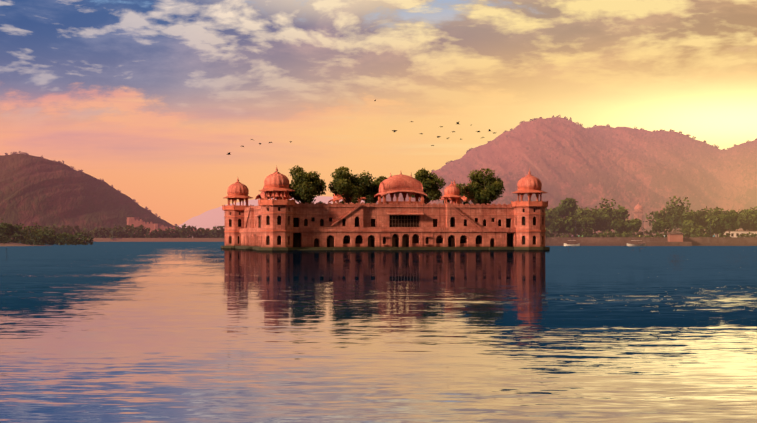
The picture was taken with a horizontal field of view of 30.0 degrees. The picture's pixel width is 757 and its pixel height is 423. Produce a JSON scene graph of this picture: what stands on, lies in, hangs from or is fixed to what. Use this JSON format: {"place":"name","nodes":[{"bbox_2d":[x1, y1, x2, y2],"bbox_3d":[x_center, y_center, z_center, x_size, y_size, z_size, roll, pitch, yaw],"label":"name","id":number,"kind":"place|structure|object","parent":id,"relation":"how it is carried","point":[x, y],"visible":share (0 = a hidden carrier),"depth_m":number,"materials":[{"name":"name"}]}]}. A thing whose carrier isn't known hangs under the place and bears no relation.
{"place":"outdoors","nodes":[
{"label":"outdoors","id":0,"kind":"place"},
{"bbox_2d":[0,242,52,245],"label":"spit ground","id":1,"kind":"structure","parent":0,"point":[12,244],"depth_m":496.61,"materials":[{"name":"soil"}]},
{"bbox_2d":[0,219,93,245],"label":"spit bushes","id":2,"kind":"object","parent":1,"relation":"on","point":[37,236],"visible":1,"depth_m":502.67,"materials":[{"name":"green plant"}]},
{"bbox_2d":[0,154,180,237],"bbox_3d":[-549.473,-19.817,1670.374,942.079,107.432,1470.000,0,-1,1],"label":"hill","id":3,"kind":"structure","parent":0,"point":[40,191],"depth_m":1352.17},
{"bbox_2d":[127,217,213,237],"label":"fort walls","id":4,"kind":"structure","parent":3,"relation":"on","point":[135,221],"depth_m":1001.22,"materials":[{"name":"stone"}]},
{"bbox_2d":[11,238,223,241],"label":"bank ground","id":5,"kind":"structure","parent":0,"point":[158,240],"depth_m":905.79,"materials":[{"name":"soil"}]},
{"bbox_2d":[3,224,224,238],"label":"trees","id":6,"kind":"object","parent":5,"relation":"on","point":[141,232],"visible":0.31,"depth_m":919.45,"materials":[{"name":"green plant"}]},
{"bbox_2d":[224,211,243,245],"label":"tower","id":7,"kind":"structure","parent":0,"point":[234,235],"depth_m":402.56,"materials":[{"name":"orange stone"}]},
{"bbox_2d":[230,212,240,243],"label":"windows","id":8,"kind":"structure","parent":7,"relation":"attached to","point":[239,222],"depth_m":403.00,"materials":[{"name":"black"}]},
{"bbox_2d":[178,196,364,229],"bbox_3d":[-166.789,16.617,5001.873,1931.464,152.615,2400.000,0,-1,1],"label":"hill","id":9,"kind":"structure","parent":0,"point":[211,218],"depth_m":4841.82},
{"bbox_2d":[260,196,285,199],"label":"pavilion columns","id":10,"kind":"structure","parent":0,"point":[277,198],"depth_m":377.26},
{"bbox_2d":[261,206,292,246],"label":"tower","id":11,"kind":"structure","parent":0,"point":[273,235],"depth_m":339.69,"materials":[{"name":"stone"}]},
{"bbox_2d":[267,207,288,244],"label":"windows","id":12,"kind":"structure","parent":11,"relation":"attached to","point":[278,236],"depth_m":339.95,"materials":[{"name":"black"}]},
{"bbox_2d":[328,194,368,202],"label":"pavilion roof","id":13,"kind":"structure","parent":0,"point":[335,198],"depth_m":405.67,"materials":[{"name":"orange stone"}]},
{"bbox_2d":[333,196,370,203],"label":"pavilion body","id":14,"kind":"structure","parent":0,"point":[359,200],"depth_m":406.94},
{"bbox_2d":[247,205,476,227],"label":"staircases","id":15,"kind":"structure","parent":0,"point":[450,213],"depth_m":354.01,"materials":[{"name":"stone"}]},
{"bbox_2d":[259,215,466,246],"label":"windows","id":16,"kind":"structure","parent":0,"point":[393,239],"depth_m":351.69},
{"bbox_2d":[239,201,515,246],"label":"wall moldings","id":17,"kind":"structure","parent":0,"point":[330,228],"depth_m":351.53,"materials":[{"name":"stone"}]},
{"bbox_2d":[239,232,516,246],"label":"palace wall","id":18,"kind":"structure","parent":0,"point":[307,239],"depth_m":352.07,"materials":[{"name":"orange stone"}]},
{"bbox_2d":[0,242,756,422],"bbox_3d":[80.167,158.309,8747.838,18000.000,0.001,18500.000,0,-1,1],"label":"lake water","id":19,"kind":"structure","parent":0,"point":[154,332],"depth_m":47.73,"materials":[{"name":"blue liquid"}]},
{"bbox_2d":[564,240,579,245],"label":"boat","id":20,"kind":"object","parent":19,"relation":"on","point":[568,244],"visible":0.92,"depth_m":490.28,"materials":[{"name":"beige paint"}]},
{"bbox_2d":[627,240,645,245],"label":"boat","id":21,"kind":"object","parent":19,"relation":"on","point":[636,245],"visible":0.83,"depth_m":482.00,"materials":[{"name":"beige paint"}]},
{"bbox_2d":[0,0,756,225],"label":"sky","id":22,"kind":"structure","parent":0,"point":[150,99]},
{"bbox_2d":[244,204,513,227],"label":"palace wall","id":23,"kind":"structure","parent":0,"point":[379,215],"depth_m":352.66,"materials":[{"name":"orange stone"}]},
{"bbox_2d":[222,185,547,231],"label":"cornice","id":24,"kind":"structure","parent":23,"relation":"on","point":[286,190],"depth_m":355.61,"materials":[{"name":"orange stone"}]},
{"bbox_2d":[255,186,291,199],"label":"pavilion roof","id":25,"kind":"structure","parent":24,"relation":"on","point":[262,194],"depth_m":371.31,"materials":[{"name":"stone"}]},
{"bbox_2d":[227,167,541,192],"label":"domes","id":26,"kind":"structure","parent":24,"relation":"attached to","point":[279,178],"depth_m":356.88,"materials":[{"name":"stone"}]},
{"bbox_2d":[290,176,484,203],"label":"tree trunks","id":27,"kind":"object","parent":24,"relation":"on","point":[347,200],"visible":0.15,"depth_m":383.06,"materials":[{"name":"brown plant"}]},
{"bbox_2d":[289,165,504,203],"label":"tree crowns","id":28,"kind":"object","parent":27,"relation":"attached to","point":[362,186],"visible":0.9,"depth_m":379.38,"materials":[{"name":"green plant"}]},
{"bbox_2d":[318,195,486,204],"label":"bushes","id":29,"kind":"object","parent":24,"relation":"on","point":[355,201],"visible":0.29,"depth_m":373.38,"materials":[{"name":"green plant"}]},
{"bbox_2d":[453,180,472,201],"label":"pavilion roof","id":30,"kind":"structure","parent":24,"relation":"on","point":[463,198],"depth_m":387.02,"materials":[{"name":"orange stone"}]},
{"bbox_2d":[221,246,549,249],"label":"palace base","id":31,"kind":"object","parent":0,"point":[392,248],"depth_m":349.07,"materials":[{"name":"brown stone"}]},
{"bbox_2d":[378,190,423,203],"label":"pavilion columns","id":32,"kind":"structure","parent":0,"point":[404,194],"depth_m":353.71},
{"bbox_2d":[374,173,427,196],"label":"pavilion roof","id":33,"kind":"structure","parent":32,"relation":"on","point":[400,182],"depth_m":353.44,"materials":[{"name":"orange stone"}]},
{"bbox_2d":[293,215,511,246],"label":"dark palace openings","id":34,"kind":"object","parent":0,"point":[296,239],"visible":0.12,"depth_m":352.40,"materials":[{"name":"black"}]},
{"bbox_2d":[458,198,475,204],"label":"pavilion body","id":35,"kind":"structure","parent":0,"point":[460,200],"depth_m":393.46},
{"bbox_2d":[514,207,544,246],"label":"tower","id":36,"kind":"structure","parent":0,"point":[519,215],"depth_m":355.37,"materials":[{"name":"orange stone"}]},
{"bbox_2d":[522,208,535,244],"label":"windows","id":37,"kind":"structure","parent":36,"relation":"in","point":[534,223],"depth_m":355.64,"materials":[{"name":"black"}]},
{"bbox_2d":[376,117,756,236],"bbox_3d":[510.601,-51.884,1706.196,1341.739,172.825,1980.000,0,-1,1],"label":"hill","id":38,"kind":"structure","parent":0,"point":[630,169],"depth_m":1347.50,"materials":[{"name":"stone"}]},
{"bbox_2d":[5,115,756,225],"bbox_3d":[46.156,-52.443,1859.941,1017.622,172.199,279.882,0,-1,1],"label":"ridge scrub","id":39,"kind":"object","parent":38,"relation":"on","point":[565,117],"visible":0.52,"depth_m":1886.12,"materials":[{"name":"green plant"}]},
{"bbox_2d":[545,237,756,245],"bbox_3d":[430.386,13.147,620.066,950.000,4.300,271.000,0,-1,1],"label":"embankment","id":40,"kind":"structure","parent":0,"point":[660,241],"depth_m":501.51,"materials":[{"name":"stone"}]},
{"bbox_2d":[632,209,644,234],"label":"tower","id":41,"kind":"structure","parent":40,"relation":"on","point":[636,211],"depth_m":597.18,"materials":[{"name":"orange stone"}]},
{"bbox_2d":[634,203,642,209],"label":"dome","id":42,"kind":"structure","parent":41,"relation":"on","point":[638,206],"depth_m":597.52,"materials":[{"name":"orange stone"}]},
{"bbox_2d":[575,221,711,236],"bbox_3d":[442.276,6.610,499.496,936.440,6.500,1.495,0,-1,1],"label":"promenade lamp posts","id":43,"kind":"object","parent":40,"relation":"on","point":[643,221],"visible":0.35,"depth_m":503.12,"materials":[{"name":"grey metal"}]},
{"bbox_2d":[552,206,751,236],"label":"tree trunks","id":44,"kind":"object","parent":40,"relation":"on","point":[633,232],"visible":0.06,"depth_m":540.80,"materials":[{"name":"brown plant"}]},
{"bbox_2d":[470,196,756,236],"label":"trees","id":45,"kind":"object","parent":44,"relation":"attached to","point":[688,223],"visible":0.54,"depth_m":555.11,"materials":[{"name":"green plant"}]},
{"bbox_2d":[714,231,756,236],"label":"long white building","id":46,"kind":"structure","parent":40,"relation":"on","point":[740,232],"depth_m":560.28,"materials":[{"name":"grey paint"}]},
{"bbox_2d":[721,233,753,236],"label":"building windows","id":47,"kind":"structure","parent":46,"relation":"attached to","point":[732,234],"depth_m":560.60,"materials":[{"name":"black glass"}]},
{"bbox_2d":[668,234,682,241],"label":"kiosk walls","id":48,"kind":"structure","parent":0,"point":[675,237],"depth_m":495.61,"materials":[{"name":"orange paint"}]},
{"bbox_2d":[666,230,684,233],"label":"kiosk roof","id":49,"kind":"structure","parent":48,"relation":"on","point":[675,232],"depth_m":495.88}
]}

